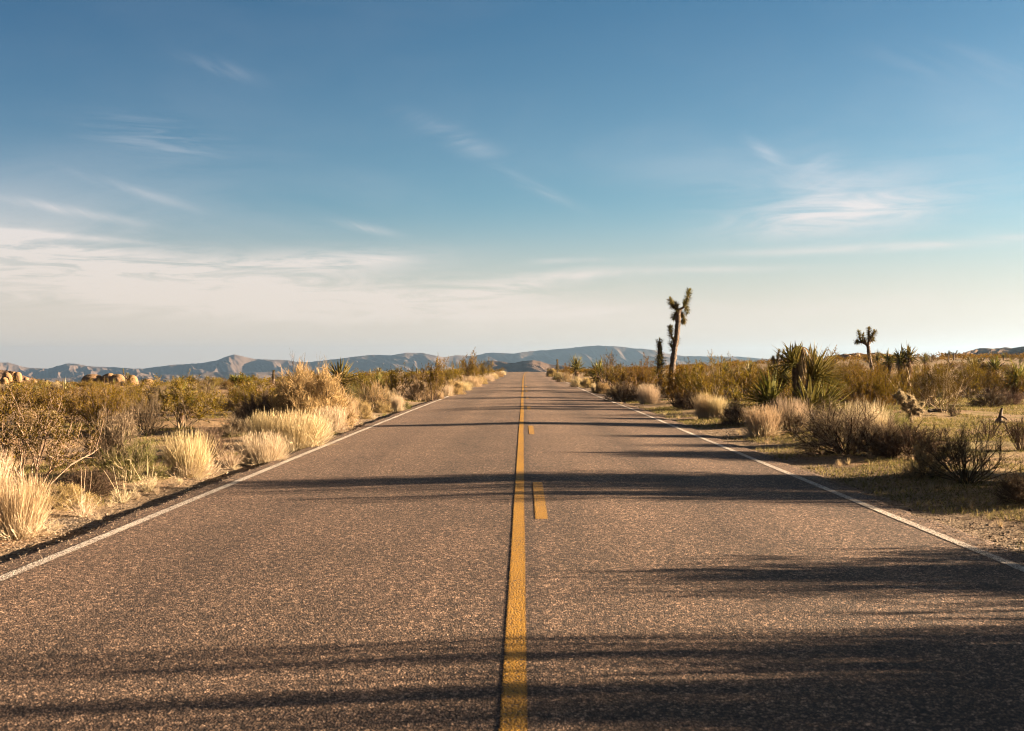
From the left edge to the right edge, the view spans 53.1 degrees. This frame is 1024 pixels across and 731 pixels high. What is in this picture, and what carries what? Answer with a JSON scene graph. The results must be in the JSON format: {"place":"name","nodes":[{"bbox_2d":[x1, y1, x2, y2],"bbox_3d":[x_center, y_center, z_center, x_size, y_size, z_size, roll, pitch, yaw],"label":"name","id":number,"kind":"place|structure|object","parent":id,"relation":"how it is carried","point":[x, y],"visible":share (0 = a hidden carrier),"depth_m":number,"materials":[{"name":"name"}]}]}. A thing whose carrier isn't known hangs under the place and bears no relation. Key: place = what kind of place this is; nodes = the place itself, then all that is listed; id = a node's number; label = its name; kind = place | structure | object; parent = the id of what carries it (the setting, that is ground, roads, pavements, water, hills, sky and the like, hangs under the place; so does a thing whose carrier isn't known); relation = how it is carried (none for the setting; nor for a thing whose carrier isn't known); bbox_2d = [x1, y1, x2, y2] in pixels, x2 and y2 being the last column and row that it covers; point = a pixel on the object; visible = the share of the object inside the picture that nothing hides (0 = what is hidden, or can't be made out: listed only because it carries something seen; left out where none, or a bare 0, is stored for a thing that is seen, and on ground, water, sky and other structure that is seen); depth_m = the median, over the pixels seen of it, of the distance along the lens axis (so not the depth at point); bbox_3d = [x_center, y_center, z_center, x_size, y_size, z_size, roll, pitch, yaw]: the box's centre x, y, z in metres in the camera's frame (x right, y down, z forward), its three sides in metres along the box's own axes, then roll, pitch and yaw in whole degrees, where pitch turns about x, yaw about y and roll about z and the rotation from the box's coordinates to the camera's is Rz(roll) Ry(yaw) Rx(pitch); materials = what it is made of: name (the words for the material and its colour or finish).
{"place":"outdoors","nodes":[
{"label":"outdoors","id":0,"kind":"place"},
{"bbox_2d":[35,371,419,382],"bbox_3d":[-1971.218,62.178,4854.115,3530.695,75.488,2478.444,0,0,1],"label":"hills","id":1,"kind":"structure","parent":0,"point":[202,376],"depth_m":4736.76,"materials":[{"name":"stone"}]},
{"bbox_2d":[0,346,768,377],"bbox_3d":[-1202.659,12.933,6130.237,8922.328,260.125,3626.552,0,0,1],"label":"mountains","id":2,"kind":"structure","parent":0,"point":[626,356],"depth_m":6066.93,"materials":[{"name":"stone"}]},
{"bbox_2d":[0,372,1023,730],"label":"road","id":3,"kind":"structure","parent":0,"point":[678,580],"depth_m":6.68,"materials":[{"name":"asphalt"}]},
{"bbox_2d":[0,396,448,580],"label":"white line","id":4,"kind":"object","parent":3,"relation":"on","point":[54,556],"visible":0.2,"depth_m":10.46,"materials":[{"name":"paint"}]},
{"bbox_2d":[499,372,527,730],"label":"yellow line","id":5,"kind":"object","parent":3,"relation":"on","point":[513,714],"visible":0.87,"depth_m":5.92,"materials":[{"name":"paint"}]},
{"bbox_2d":[533,482,547,518],"bbox_3d":[0.307,1.488,11.499,0.130,0.002,3.100,0,0,1],"label":"yellow dash","id":6,"kind":"object","parent":3,"relation":"on","point":[539,504],"visible":1,"depth_m":11.21,"materials":[{"name":"paint"}]},
{"bbox_2d":[545,372,1023,571],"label":"white line","id":7,"kind":"object","parent":3,"relation":"on","point":[980,551],"visible":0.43,"depth_m":10.89,"materials":[{"name":"paint"}]},
{"bbox_2d":[0,357,1023,561],"bbox_3d":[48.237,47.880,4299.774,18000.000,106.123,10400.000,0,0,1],"label":"ground","id":8,"kind":"structure","parent":0,"point":[1016,530],"depth_m":15.43,"materials":[{"name":"soil"}]},
{"bbox_2d":[0,445,23,503],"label":"straw clump","id":9,"kind":"object","parent":8,"relation":"on","point":[3,466],"visible":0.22,"depth_m":10.68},
{"bbox_2d":[0,469,63,542],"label":"straw clump","id":10,"kind":"object","parent":8,"relation":"on","point":[20,520],"visible":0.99,"depth_m":9.56,"materials":[{"name":"plant"}]},
{"bbox_2d":[0,375,68,417],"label":"creosote bush","id":11,"kind":"object","parent":8,"relation":"on","point":[22,394],"visible":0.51,"depth_m":30.78,"materials":[{"name":"green plant"}]},
{"bbox_2d":[0,381,108,487],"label":"open bush","id":12,"kind":"object","parent":8,"relation":"on","point":[24,440],"visible":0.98,"depth_m":13.22,"materials":[{"name":"brown plant"}]},
{"bbox_2d":[35,480,102,510],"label":"golden shrub","id":13,"kind":"object","parent":8,"relation":"on","point":[63,496],"visible":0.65,"depth_m":11.54,"materials":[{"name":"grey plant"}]},
{"bbox_2d":[37,380,110,422],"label":"creosote bush","id":14,"kind":"object","parent":8,"relation":"on","point":[57,392],"visible":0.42,"depth_m":30.43,"materials":[{"name":"green plant"}]},
{"bbox_2d":[61,385,103,423],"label":"creosote bush","id":15,"kind":"object","parent":8,"relation":"on","point":[96,392],"visible":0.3,"depth_m":29.37,"materials":[{"name":"green plant"}]},
{"bbox_2d":[64,471,101,516],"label":"dry weed","id":16,"kind":"object","parent":8,"relation":"on","point":[84,510],"visible":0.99,"depth_m":10.93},
{"bbox_2d":[47,464,125,499],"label":"dusky shrub","id":17,"kind":"object","parent":8,"relation":"on","point":[100,488],"visible":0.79,"depth_m":12.28,"materials":[{"name":"plant"}]},
{"bbox_2d":[55,381,137,433],"bbox_3d":[-10.329,1.122,25.751,1.584,1.710,1.770,0,0,33],"label":"creosote bush","id":18,"kind":"object","parent":8,"relation":"on","point":[92,403],"visible":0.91,"depth_m":25.55,"materials":[{"name":"green plant"}]},
{"bbox_2d":[72,399,146,464],"bbox_3d":[-6.396,1.253,16.358,1.133,1.422,1.141,0,0,-38],"label":"dusky shrub","id":19,"kind":"object","parent":8,"relation":"on","point":[120,436],"visible":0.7,"depth_m":16.28,"materials":[{"name":"plant"}]},
{"bbox_2d":[104,468,136,503],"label":"dry weed","id":20,"kind":"object","parent":8,"relation":"on","point":[119,499],"visible":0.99,"depth_m":12.11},
{"bbox_2d":[101,381,147,420],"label":"creosote bush","id":21,"kind":"object","parent":8,"relation":"on","point":[128,399],"visible":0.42,"depth_m":32.15,"materials":[{"name":"green plant"}]},
{"bbox_2d":[95,432,171,482],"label":"grey green shrub","id":22,"kind":"object","parent":8,"relation":"on","point":[119,464],"visible":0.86,"depth_m":14.03,"materials":[{"name":"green plant"}]},
{"bbox_2d":[112,375,160,409],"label":"creosote bush","id":23,"kind":"object","parent":8,"relation":"on","point":[141,387],"visible":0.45,"depth_m":37.88,"materials":[{"name":"green plant"}]},
{"bbox_2d":[131,459,160,491],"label":"dry weed","id":24,"kind":"object","parent":8,"relation":"on","point":[150,487],"visible":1,"depth_m":13.02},
{"bbox_2d":[121,392,171,435],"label":"bare bush","id":25,"kind":"object","parent":8,"relation":"on","point":[146,415],"visible":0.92,"depth_m":24.41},
{"bbox_2d":[134,370,231,428],"bbox_3d":[-8.784,0.913,27.679,2.665,1.671,2.228,0,0,-33],"label":"creosote bush","id":26,"kind":"object","parent":8,"relation":"on","point":[181,397],"visible":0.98,"depth_m":27.66,"materials":[{"name":"green plant"}]},
{"bbox_2d":[153,426,224,478],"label":"straw clump","id":27,"kind":"object","parent":8,"relation":"on","point":[185,462],"visible":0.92,"depth_m":14.77,"materials":[{"name":"plant"}]},
{"bbox_2d":[187,422,233,458],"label":"dusky shrub","id":28,"kind":"object","parent":8,"relation":"on","point":[219,449],"visible":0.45,"depth_m":17.34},
{"bbox_2d":[215,427,245,467],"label":"dry weed","id":29,"kind":"object","parent":8,"relation":"on","point":[232,457],"visible":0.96,"depth_m":16.21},
{"bbox_2d":[216,413,251,436],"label":"dusky shrub","id":30,"kind":"object","parent":8,"relation":"on","point":[234,425],"visible":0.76,"depth_m":23.03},
{"bbox_2d":[217,374,276,419],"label":"creosote bush","id":31,"kind":"object","parent":8,"relation":"on","point":[237,400],"visible":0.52,"depth_m":31.61,"materials":[{"name":"green plant"}]},
{"bbox_2d":[10,367,494,385],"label":"distant scrub","id":32,"kind":"object","parent":8,"relation":"on","point":[419,371],"visible":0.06,"depth_m":170.21,"materials":[{"name":"green plant"}]},
{"bbox_2d":[229,383,286,427],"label":"dusky shrub","id":33,"kind":"object","parent":8,"relation":"on","point":[251,406],"visible":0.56,"depth_m":26.00,"materials":[{"name":"plant"}]},
{"bbox_2d":[229,428,295,466],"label":"straw clump","id":34,"kind":"object","parent":8,"relation":"on","point":[265,452],"visible":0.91,"depth_m":16.63,"materials":[{"name":"plant"}]},
{"bbox_2d":[240,408,287,450],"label":"straw clump","id":35,"kind":"object","parent":8,"relation":"on","point":[254,430],"visible":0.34,"depth_m":19.38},
{"bbox_2d":[257,406,339,452],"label":"straw clump","id":36,"kind":"object","parent":8,"relation":"on","point":[305,435],"visible":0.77,"depth_m":19.47,"materials":[{"name":"plant"}]},
{"bbox_2d":[259,358,359,427],"bbox_3d":[-5.046,1.027,25.653,2.503,2.584,2.752,0,0,-34],"label":"golden shrub","id":37,"kind":"object","parent":8,"relation":"on","point":[310,395],"visible":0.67,"depth_m":25.40,"materials":[{"name":"golden dry leaf"},{"name":"twig"}]},
{"bbox_2d":[289,412,339,441],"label":"straw clump","id":38,"kind":"object","parent":8,"relation":"on","point":[329,432],"visible":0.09,"depth_m":21.32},
{"bbox_2d":[314,405,356,432],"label":"straw clump","id":39,"kind":"object","parent":8,"relation":"on","point":[341,417],"visible":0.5,"depth_m":24.48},
{"bbox_2d":[315,357,360,398],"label":"yucca","id":40,"kind":"object","parent":8,"relation":"on","point":[344,375],"visible":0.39,"depth_m":41.27,"materials":[{"name":"green plant"}]},
{"bbox_2d":[342,394,363,425],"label":"straw clump","id":41,"kind":"object","parent":8,"relation":"on","point":[354,410],"visible":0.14,"depth_m":27.56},
{"bbox_2d":[345,368,371,397],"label":"creosote bush","id":42,"kind":"object","parent":8,"relation":"on","point":[360,381],"visible":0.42,"depth_m":46.01,"materials":[{"name":"green plant"}]},
{"bbox_2d":[354,398,372,418],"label":"golden shrub","id":43,"kind":"object","parent":8,"relation":"on","point":[365,413],"visible":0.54,"depth_m":30.93,"materials":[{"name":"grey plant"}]},
{"bbox_2d":[345,379,390,410],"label":"grey green shrub","id":44,"kind":"object","parent":8,"relation":"on","point":[372,399],"visible":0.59,"depth_m":35.63,"materials":[{"name":"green plant"}]},
{"bbox_2d":[377,362,414,396],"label":"creosote bush","id":45,"kind":"object","parent":8,"relation":"on","point":[392,379],"visible":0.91,"depth_m":46.28,"materials":[{"name":"green plant"}]},
{"bbox_2d":[388,395,406,412],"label":"straw clump","id":46,"kind":"object","parent":8,"relation":"on","point":[397,407],"visible":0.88,"depth_m":34.90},
{"bbox_2d":[401,376,433,401],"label":"golden shrub","id":47,"kind":"object","parent":8,"relation":"on","point":[417,394],"visible":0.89,"depth_m":46.49,"materials":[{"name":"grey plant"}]},
{"bbox_2d":[413,355,448,400],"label":"creosote bush","id":48,"kind":"object","parent":8,"relation":"on","point":[435,379],"visible":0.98,"depth_m":46.32,"materials":[{"name":"green plant"}]},
{"bbox_2d":[443,359,465,383],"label":"creosote bush","id":49,"kind":"object","parent":8,"relation":"on","point":[455,376],"visible":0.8,"depth_m":65.93,"materials":[{"name":"green plant"}]},
{"bbox_2d":[460,347,484,384],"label":"creosote bush","id":50,"kind":"object","parent":8,"relation":"on","point":[470,368],"visible":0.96,"depth_m":79.72,"materials":[{"name":"green plant"}]},
{"bbox_2d":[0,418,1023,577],"bbox_3d":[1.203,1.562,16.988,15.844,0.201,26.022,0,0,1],"label":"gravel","id":51,"kind":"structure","parent":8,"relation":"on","point":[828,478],"depth_m":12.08,"materials":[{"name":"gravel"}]},
{"bbox_2d":[567,354,585,380],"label":"yucca","id":52,"kind":"object","parent":8,"relation":"on","point":[576,365],"visible":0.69,"depth_m":85.32,"materials":[{"name":"green plant"}]},
{"bbox_2d":[585,358,605,384],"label":"bush","id":53,"kind":"object","parent":8,"relation":"on","point":[591,373],"visible":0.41,"depth_m":69.59,"materials":[{"name":"green plant"}]},
{"bbox_2d":[592,352,626,386],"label":"creosote bush","id":54,"kind":"object","parent":8,"relation":"on","point":[613,380],"visible":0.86,"depth_m":58.95,"materials":[{"name":"green plant"}]},
{"bbox_2d":[602,380,640,401],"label":"dusky shrub","id":55,"kind":"object","parent":8,"relation":"on","point":[628,392],"visible":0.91,"depth_m":44.40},
{"bbox_2d":[610,351,664,395],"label":"creosote bush","id":56,"kind":"object","parent":8,"relation":"on","point":[641,375],"visible":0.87,"depth_m":48.32,"materials":[{"name":"green plant"}]},
{"bbox_2d":[632,384,664,403],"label":"straw clump","id":57,"kind":"object","parent":8,"relation":"on","point":[648,397],"visible":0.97,"depth_m":41.60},
{"bbox_2d":[652,338,666,395],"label":"young joshua tree","id":58,"kind":"object","parent":8,"relation":"on","point":[659,360],"visible":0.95,"depth_m":49.81,"materials":[{"name":"green plant"}]},
{"bbox_2d":[666,287,692,386],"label":"joshua tree","id":59,"kind":"object","parent":8,"relation":"on","point":[677,316],"visible":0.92,"depth_m":49.81,"materials":[{"name":"brown plant"}]},
{"bbox_2d":[654,362,716,405],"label":"creosote bush","id":60,"kind":"object","parent":8,"relation":"on","point":[673,389],"visible":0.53,"depth_m":37.35,"materials":[{"name":"green plant"}]},
{"bbox_2d":[669,387,702,409],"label":"dusky shrub","id":61,"kind":"object","parent":8,"relation":"on","point":[681,403],"visible":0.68,"depth_m":35.27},
{"bbox_2d":[689,392,714,418],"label":"straw clump","id":62,"kind":"object","parent":8,"relation":"on","point":[701,409],"visible":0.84,"depth_m":29.55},
{"bbox_2d":[674,349,756,408],"bbox_3d":[6.920,0.568,35.284,2.183,2.257,2.885,0,0,-41],"label":"creosote bush","id":63,"kind":"object","parent":8,"relation":"on","point":[697,383],"visible":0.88,"depth_m":35.41,"materials":[{"name":"green plant"}]},
{"bbox_2d":[704,395,730,418],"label":"straw clump","id":64,"kind":"object","parent":8,"relation":"on","point":[715,408],"visible":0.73,"depth_m":29.22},
{"bbox_2d":[715,396,748,425],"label":"dusky shrub","id":65,"kind":"object","parent":8,"relation":"on","point":[734,410],"visible":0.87,"depth_m":26.08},
{"bbox_2d":[714,360,761,399],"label":"creosote bush","id":66,"kind":"object","parent":8,"relation":"on","point":[746,381],"visible":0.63,"depth_m":44.71,"materials":[{"name":"green plant"}]},
{"bbox_2d":[732,404,788,437],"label":"straw clump","id":67,"kind":"object","parent":8,"relation":"on","point":[768,427],"visible":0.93,"depth_m":22.08,"materials":[{"name":"plant"}]},
{"bbox_2d":[745,360,793,407],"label":"creosote bush","id":68,"kind":"object","parent":8,"relation":"on","point":[787,390],"visible":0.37,"depth_m":31.73,"materials":[{"name":"green plant"}]},
{"bbox_2d":[763,394,812,425],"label":"straw clump","id":69,"kind":"object","parent":8,"relation":"on","point":[788,405],"visible":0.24,"depth_m":25.61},
{"bbox_2d":[773,403,810,433],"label":"dusky shrub","id":70,"kind":"object","parent":8,"relation":"on","point":[791,418],"visible":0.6,"depth_m":22.41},
{"bbox_2d":[732,341,852,418],"bbox_3d":[7.432,0.551,26.576,3.555,2.572,2.233,0,0,-16],"label":"yucca","id":71,"kind":"object","parent":8,"relation":"on","point":[818,374],"visible":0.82,"depth_m":26.68,"materials":[{"name":"green plant"}]},
{"bbox_2d":[561,351,1023,373],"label":"distant scrub","id":72,"kind":"object","parent":8,"relation":"on","point":[941,356],"visible":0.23,"depth_m":185.18,"materials":[{"name":"green plant"}]},
{"bbox_2d":[826,345,857,394],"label":"creosote bush","id":73,"kind":"object","parent":8,"relation":"on","point":[841,370],"visible":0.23,"depth_m":48.80,"materials":[{"name":"green plant"}]},
{"bbox_2d":[784,392,907,457],"bbox_3d":[5.853,1.200,17.793,2.160,1.491,2.175,0,0,30],"label":"dusky shrub","id":74,"kind":"object","parent":8,"relation":"on","point":[827,431],"visible":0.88,"depth_m":17.62,"materials":[{"name":"plant"}]},
{"bbox_2d":[832,352,886,406],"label":"creosote bush","id":75,"kind":"object","parent":8,"relation":"on","point":[855,374],"visible":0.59,"depth_m":37.74,"materials":[{"name":"green plant"}]},
{"bbox_2d":[853,326,876,371],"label":"joshua tree","id":76,"kind":"object","parent":8,"relation":"on","point":[865,341],"visible":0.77,"depth_m":69.64,"materials":[{"name":"green plant"}]},
{"bbox_2d":[834,395,897,444],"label":"straw clump","id":77,"kind":"object","parent":8,"relation":"on","point":[877,409],"visible":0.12,"depth_m":19.80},
{"bbox_2d":[845,384,896,415],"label":"creosote bush","id":78,"kind":"object","parent":8,"relation":"on","point":[875,400],"visible":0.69,"depth_m":31.29,"materials":[{"name":"green plant"}]},
{"bbox_2d":[846,367,900,410],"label":"creosote bush","id":79,"kind":"object","parent":8,"relation":"on","point":[879,387],"visible":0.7,"depth_m":33.09,"materials":[{"name":"green plant"}]},
{"bbox_2d":[843,409,910,456],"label":"dusky shrub","id":80,"kind":"object","parent":8,"relation":"on","point":[888,431],"visible":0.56,"depth_m":17.17,"materials":[{"name":"plant"}]},
{"bbox_2d":[856,365,914,409],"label":"creosote bush","id":81,"kind":"object","parent":8,"relation":"on","point":[905,390],"visible":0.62,"depth_m":33.04,"materials":[{"name":"green plant"}]},
{"bbox_2d":[879,349,896,378],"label":"yucca","id":82,"kind":"object","parent":8,"relation":"on","point":[888,364],"visible":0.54,"depth_m":59.70,"materials":[{"name":"green plant"}]},
{"bbox_2d":[877,404,909,432],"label":"grey green shrub","id":83,"kind":"object","parent":8,"relation":"on","point":[898,414],"visible":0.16,"depth_m":21.48,"materials":[{"name":"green plant"}]},
{"bbox_2d":[891,343,909,381],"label":"yucca","id":84,"kind":"object","parent":8,"relation":"on","point":[899,361],"visible":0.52,"depth_m":57.62,"materials":[{"name":"green plant"}]},
{"bbox_2d":[887,363,926,387],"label":"creosote bush","id":85,"kind":"object","parent":8,"relation":"on","point":[902,375],"visible":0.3,"depth_m":49.59,"materials":[{"name":"green plant"}]},
{"bbox_2d":[861,417,955,461],"bbox_3d":[6.590,1.350,16.848,1.568,1.018,1.560,0,0,-4],"label":"dusky shrub","id":86,"kind":"object","parent":8,"relation":"on","point":[894,449],"visible":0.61,"depth_m":16.73,"materials":[{"name":"plant"}]},
{"bbox_2d":[892,389,925,421],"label":"cholla cactus","id":87,"kind":"object","parent":8,"relation":"on","point":[913,408],"visible":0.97,"depth_m":27.20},
{"bbox_2d":[898,344,919,382],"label":"yucca","id":88,"kind":"object","parent":8,"relation":"on","point":[909,355],"visible":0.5,"depth_m":57.62,"materials":[{"name":"green plant"}]},
{"bbox_2d":[892,440,948,480],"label":"golden shrub","id":89,"kind":"object","parent":8,"relation":"on","point":[912,473],"visible":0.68,"depth_m":13.91,"materials":[{"name":"brown plant"}]},
{"bbox_2d":[907,362,952,398],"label":"creosote bush","id":90,"kind":"object","parent":8,"relation":"on","point":[938,368],"visible":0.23,"depth_m":43.84,"materials":[{"name":"green plant"}]},
{"bbox_2d":[909,356,981,412],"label":"open bush","id":91,"kind":"object","parent":8,"relation":"on","point":[946,386],"visible":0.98,"depth_m":33.22,"materials":[{"name":"green plant"}]},
{"bbox_2d":[909,417,1023,484],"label":"open bush","id":92,"kind":"object","parent":8,"relation":"on","point":[960,456],"visible":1,"depth_m":13.21,"materials":[{"name":"brown plant"}]},
{"bbox_2d":[947,360,987,397],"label":"creosote bush","id":93,"kind":"object","parent":8,"relation":"on","point":[974,386],"visible":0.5,"depth_m":47.10,"materials":[{"name":"green plant"}]},
{"bbox_2d":[970,366,1002,394],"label":"creosote bush","id":94,"kind":"object","parent":8,"relation":"on","point":[982,378],"visible":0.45,"depth_m":50.02,"materials":[{"name":"green plant"}]},
{"bbox_2d":[964,389,1011,407],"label":"dusky shrub","id":95,"kind":"object","parent":8,"relation":"on","point":[991,399],"visible":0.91,"depth_m":37.01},
{"bbox_2d":[965,413,1012,438],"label":"bare bush","id":96,"kind":"object","parent":8,"relation":"on","point":[991,431],"visible":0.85,"depth_m":21.85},
{"bbox_2d":[983,363,1023,396],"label":"creosote bush","id":97,"kind":"object","parent":8,"relation":"on","point":[1019,381],"visible":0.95,"depth_m":47.23,"materials":[{"name":"green plant"}]},
{"bbox_2d":[989,465,1023,506],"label":"dusky shrub","id":98,"kind":"object","parent":8,"relation":"on","point":[1012,491],"visible":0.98,"depth_m":11.35,"materials":[{"name":"plant"}]},
{"bbox_2d":[993,389,1023,405],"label":"dusky shrub","id":99,"kind":"object","parent":8,"relation":"on","point":[1017,398],"visible":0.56,"depth_m":38.22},
{"bbox_2d":[995,411,1023,450],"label":"bare bush","id":100,"kind":"object","parent":8,"relation":"on","point":[1016,433],"visible":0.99,"depth_m":19.29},
{"bbox_2d":[997,356,1023,397],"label":"yucca","id":101,"kind":"object","parent":8,"relation":"on","point":[1015,380],"visible":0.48,"depth_m":47.69,"materials":[{"name":"green plant"}]},
{"bbox_2d":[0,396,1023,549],"bbox_3d":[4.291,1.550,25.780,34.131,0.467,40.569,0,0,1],"label":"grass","id":102,"kind":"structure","parent":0,"point":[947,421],"depth_m":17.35,"materials":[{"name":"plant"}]},
{"bbox_2d":[0,0,1023,368],"label":"sky","id":103,"kind":"structure","parent":0,"point":[182,181],"materials":[{"name":"blue"}]},
{"bbox_2d":[12,411,1022,545],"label":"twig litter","id":104,"kind":"object","parent":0,"point":[656,412],"visible":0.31,"depth_m":14.76,"materials":[{"name":"brown plant"}]},
{"bbox_2d":[477,360,576,371],"bbox_3d":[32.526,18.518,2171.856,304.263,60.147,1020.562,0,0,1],"label":"hills","id":105,"kind":"structure","parent":0,"point":[531,366],"depth_m":2188.73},
{"bbox_2d":[961,346,1023,357],"bbox_3d":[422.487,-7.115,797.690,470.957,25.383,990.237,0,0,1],"label":"hills","id":106,"kind":"structure","parent":0,"point":[1012,351],"depth_m":777.44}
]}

